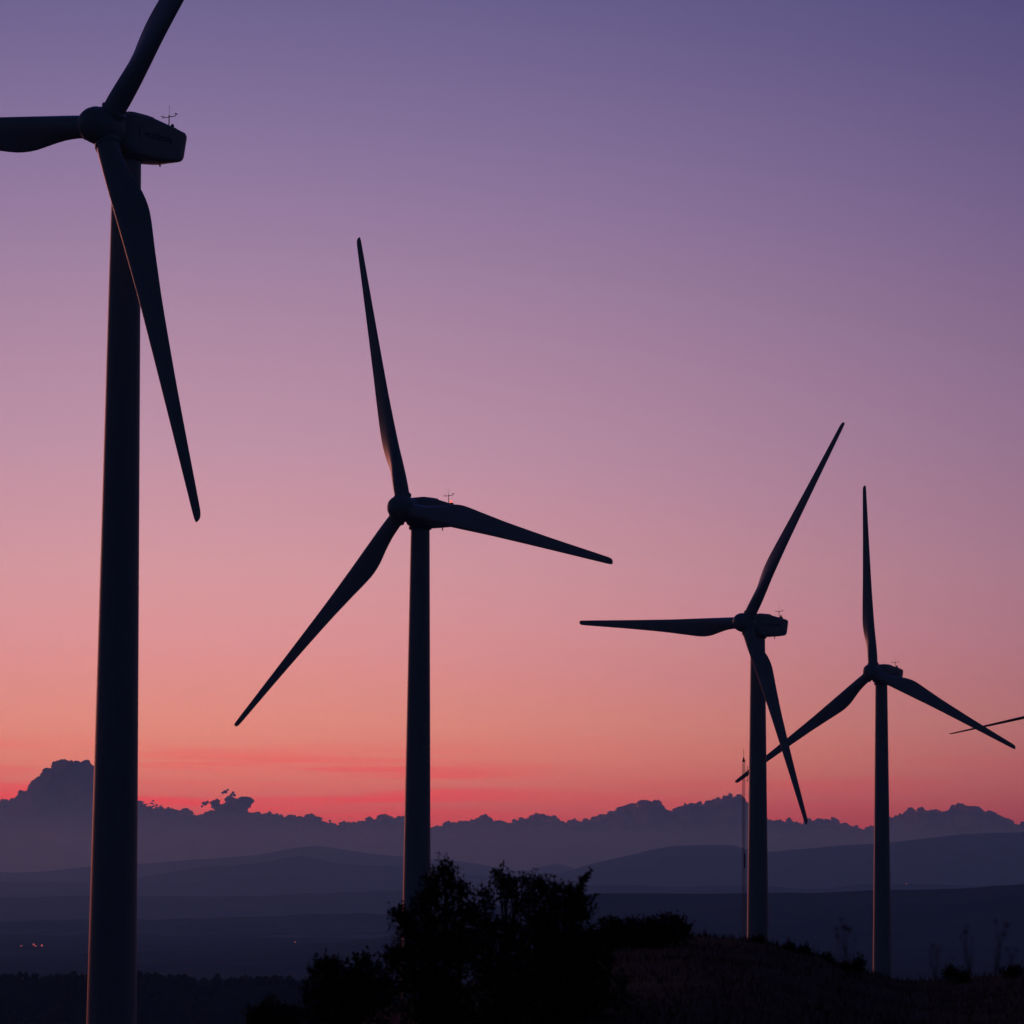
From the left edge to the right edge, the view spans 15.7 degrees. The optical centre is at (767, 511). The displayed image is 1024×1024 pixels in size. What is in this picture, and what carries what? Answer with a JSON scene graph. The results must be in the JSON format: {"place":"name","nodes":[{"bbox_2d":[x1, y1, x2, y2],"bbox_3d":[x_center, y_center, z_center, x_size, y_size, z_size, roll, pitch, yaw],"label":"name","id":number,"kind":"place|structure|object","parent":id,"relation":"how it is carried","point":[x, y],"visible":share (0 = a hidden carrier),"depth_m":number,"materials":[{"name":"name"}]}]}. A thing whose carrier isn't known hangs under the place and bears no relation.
{"place":"outdoors","nodes":[
{"label":"outdoors","id":0,"kind":"place"},
{"bbox_2d":[5,759,93,846],"bbox_3d":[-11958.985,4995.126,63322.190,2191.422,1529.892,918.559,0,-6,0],"label":"cloud","id":1,"kind":"structure","parent":0,"point":[64,783],"depth_m":63037.23,"materials":[{"name":"grey"}]},
{"bbox_2d":[141,800,162,810],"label":"cloud","id":2,"kind":"structure","parent":0,"point":[147,808],"depth_m":62999.48,"materials":[{"name":"grey"}]},
{"bbox_2d":[0,979,399,1023],"bbox_3d":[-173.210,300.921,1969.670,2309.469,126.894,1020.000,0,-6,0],"label":"hills","id":3,"kind":"structure","parent":0,"point":[240,998],"depth_m":1934.06,"materials":[{"name":"black plant"}]},
{"bbox_2d":[0,970,400,1023],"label":"woods","id":4,"kind":"object","parent":3,"relation":"on","point":[73,977],"visible":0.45,"depth_m":1952.52,"materials":[{"name":"black plant"}]},
{"bbox_2d":[0,913,401,935],"bbox_3d":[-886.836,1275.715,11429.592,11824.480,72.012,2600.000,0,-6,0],"label":"hills","id":5,"kind":"structure","parent":0,"point":[336,924],"depth_m":10917.03,"materials":[{"name":"grey"}]},
{"bbox_2d":[199,789,253,820],"bbox_3d":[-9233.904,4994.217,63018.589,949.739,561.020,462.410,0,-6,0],"label":"cloud","id":6,"kind":"structure","parent":0,"point":[230,808],"depth_m":62938.23,"materials":[{"name":"grey"}]},
{"bbox_2d":[0,846,573,882],"bbox_3d":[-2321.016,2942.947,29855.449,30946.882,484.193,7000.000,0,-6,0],"label":"hills","id":7,"kind":"structure","parent":0,"point":[328,854],"depth_m":29442.38,"materials":[{"name":"grey"}]},
{"bbox_2d":[0,883,1019,919],"bbox_3d":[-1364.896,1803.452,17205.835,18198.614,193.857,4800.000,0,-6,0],"label":"hills","id":8,"kind":"structure","parent":0,"point":[78,907],"depth_m":16508.43,"materials":[{"name":"grey"}]},
{"bbox_2d":[0,793,1023,871],"bbox_3d":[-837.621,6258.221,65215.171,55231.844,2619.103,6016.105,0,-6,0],"label":"cloud","id":9,"kind":"structure","parent":0,"point":[169,834],"depth_m":64869.89,"materials":[{"name":"grey"}]},
{"bbox_2d":[0,919,1023,1023],"bbox_3d":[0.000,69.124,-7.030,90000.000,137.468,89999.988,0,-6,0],"label":"ground","id":10,"kind":"structure","parent":0,"point":[53,964],"depth_m":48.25,"materials":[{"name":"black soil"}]},
{"bbox_2d":[0,0,200,1023],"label":"wind turbine","id":11,"kind":"object","parent":10,"relation":"on","point":[128,144],"visible":1,"depth_m":301.24,"materials":[{"name":"paint"}]},
{"bbox_2d":[242,993,303,1023],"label":"oak bush","id":12,"kind":"object","parent":10,"relation":"on","point":[263,1013],"visible":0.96,"depth_m":40.60,"materials":[{"name":"green plant"}]},
{"bbox_2d":[289,946,401,1023],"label":"oak bush","id":13,"kind":"object","parent":10,"relation":"on","point":[368,989],"visible":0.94,"depth_m":39.51,"materials":[{"name":"green plant"}]},
{"bbox_2d":[234,237,612,1000],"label":"wind turbine","id":14,"kind":"object","parent":10,"relation":"on","point":[422,517],"visible":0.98,"depth_m":458.51,"materials":[{"name":"metal"}]},
{"bbox_2d":[375,852,500,1023],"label":"oak bush","id":15,"kind":"object","parent":10,"relation":"on","point":[442,1008],"visible":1,"depth_m":35.62,"materials":[{"name":"green plant"}]},
{"bbox_2d":[456,860,564,1023],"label":"oak bush","id":16,"kind":"object","parent":10,"relation":"on","point":[501,969],"visible":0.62,"depth_m":37.70,"materials":[{"name":"green plant"}]},
{"bbox_2d":[487,867,643,1023],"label":"oak bush","id":17,"kind":"object","parent":10,"relation":"on","point":[579,985],"visible":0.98,"depth_m":34.59,"materials":[{"name":"green plant"}]},
{"bbox_2d":[592,910,695,948],"bbox_3d":[-1.730,5.946,51.776,1.632,0.760,0.768,-2,-6,22],"label":"oak bush","id":18,"kind":"object","parent":10,"relation":"on","point":[645,933],"visible":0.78,"depth_m":51.62,"materials":[{"name":"green plant"}]},
{"bbox_2d":[579,422,844,942],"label":"wind turbine","id":19,"kind":"object","parent":10,"relation":"on","point":[753,627],"visible":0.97,"depth_m":594.87,"materials":[{"name":"metal"}]},
{"bbox_2d":[742,749,747,938],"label":"lattice mast","id":20,"kind":"object","parent":10,"relation":"on","point":[743,849],"visible":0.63,"depth_m":637.62,"materials":[{"name":"metal"}]},
{"bbox_2d":[748,932,766,943],"bbox_3d":[-0.165,6.587,56.732,0.272,0.308,0.403,1,-6,-14],"label":"plant","id":21,"kind":"object","parent":10,"relation":"on","point":[759,938],"visible":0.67,"depth_m":56.68,"materials":[{"name":"green plant"}]},
{"bbox_2d":[781,937,795,950],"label":"plant","id":22,"kind":"object","parent":10,"relation":"on","point":[790,946],"visible":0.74,"depth_m":56.46,"materials":[{"name":"green plant"}]},
{"bbox_2d":[795,941,812,954],"bbox_3d":[0.524,6.735,56.719,0.292,0.309,0.495,1,-6,-10],"label":"plant","id":23,"kind":"object","parent":10,"relation":"on","point":[804,948],"visible":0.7,"depth_m":56.61,"materials":[{"name":"green plant"}]},
{"bbox_2d":[818,948,835,963],"bbox_3d":[0.904,6.863,56.731,0.312,0.347,0.446,0,-6,0],"label":"plant","id":24,"kind":"object","parent":10,"relation":"on","point":[827,956],"visible":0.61,"depth_m":56.69,"materials":[{"name":"green plant"}]},
{"bbox_2d":[833,960,854,972],"bbox_3d":[1.170,6.995,56.505,0.313,0.293,0.345,4,-7,-37],"label":"plant","id":25,"kind":"object","parent":10,"relation":"on","point":[841,965],"visible":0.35,"depth_m":56.50,"materials":[{"name":"green plant"}]},
{"bbox_2d":[835,917,856,1023],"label":"dry weed","id":26,"kind":"object","parent":10,"relation":"on","point":[838,936],"visible":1,"depth_m":13.89,"materials":[{"name":"black plant"}]},
{"bbox_2d":[849,951,867,973],"bbox_3d":[1.374,6.944,56.702,0.338,0.420,0.428,0,-6,0],"label":"plant","id":27,"kind":"object","parent":10,"relation":"on","point":[858,964],"visible":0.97,"depth_m":56.67,"materials":[{"name":"green plant"}]},
{"bbox_2d":[735,486,1014,976],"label":"wind turbine","id":28,"kind":"object","parent":10,"relation":"on","point":[881,676],"visible":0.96,"depth_m":716.47,"materials":[{"name":"metal"}]},
{"bbox_2d":[929,943,939,1023],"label":"dry weed","id":29,"kind":"object","parent":10,"relation":"on","point":[935,953],"visible":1,"depth_m":13.88,"materials":[{"name":"black plant"}]},
{"bbox_2d":[938,963,960,983],"bbox_3d":[2.788,7.112,56.699,0.368,0.412,0.425,0,-6,0],"label":"plant","id":30,"kind":"object","parent":10,"relation":"on","point":[948,972],"visible":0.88,"depth_m":56.67,"materials":[{"name":"green plant"}]},
{"bbox_2d":[948,956,954,1023],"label":"dry weed","id":31,"kind":"object","parent":10,"relation":"on","point":[953,994],"visible":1,"depth_m":13.88,"materials":[{"name":"black plant"}]},
{"bbox_2d":[952,965,973,982],"bbox_3d":[2.987,7.136,56.655,0.359,0.386,0.471,0,-6,0],"label":"plant","id":32,"kind":"object","parent":10,"relation":"on","point":[963,977],"visible":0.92,"depth_m":56.60,"materials":[{"name":"green plant"}]},
{"bbox_2d":[959,924,973,1023],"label":"dry weed","id":33,"kind":"object","parent":10,"relation":"on","point":[965,932],"visible":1,"depth_m":13.89,"materials":[{"name":"black plant"}]},
{"bbox_2d":[950,716,1023,733],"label":"wind turbine","id":34,"kind":"object","parent":10,"relation":"on","point":[1009,720],"visible":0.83,"depth_m":857.18,"materials":[{"name":"metal"}]},
{"bbox_2d":[994,919,1009,1023],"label":"dry weed","id":35,"kind":"object","parent":10,"relation":"on","point":[1003,934],"visible":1,"depth_m":13.90,"materials":[{"name":"black plant"}]},
{"bbox_2d":[998,961,1023,978],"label":"plant","id":36,"kind":"object","parent":10,"relation":"on","point":[1016,971],"visible":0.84,"depth_m":56.42,"materials":[{"name":"green plant"}]},
{"bbox_2d":[1005,947,1018,1023],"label":"dry weed","id":37,"kind":"object","parent":10,"relation":"on","point":[1012,956],"visible":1,"depth_m":13.89,"materials":[{"name":"black plant"}]},
{"bbox_2d":[0,884,1023,981],"bbox_3d":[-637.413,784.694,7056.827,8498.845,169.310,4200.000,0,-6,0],"label":"hills","id":38,"kind":"structure","parent":0,"point":[922,921],"depth_m":6616.18,"materials":[{"name":"black"}]},
{"bbox_2d":[0,832,1023,897],"bbox_3d":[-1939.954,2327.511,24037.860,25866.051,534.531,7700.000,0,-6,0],"label":"hills","id":39,"kind":"structure","parent":0,"point":[989,859],"depth_m":23172.59,"materials":[{"name":"grey"}]},
{"bbox_2d":[0,0,1023,829],"label":"sky","id":40,"kind":"structure","parent":0,"point":[635,269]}
]}

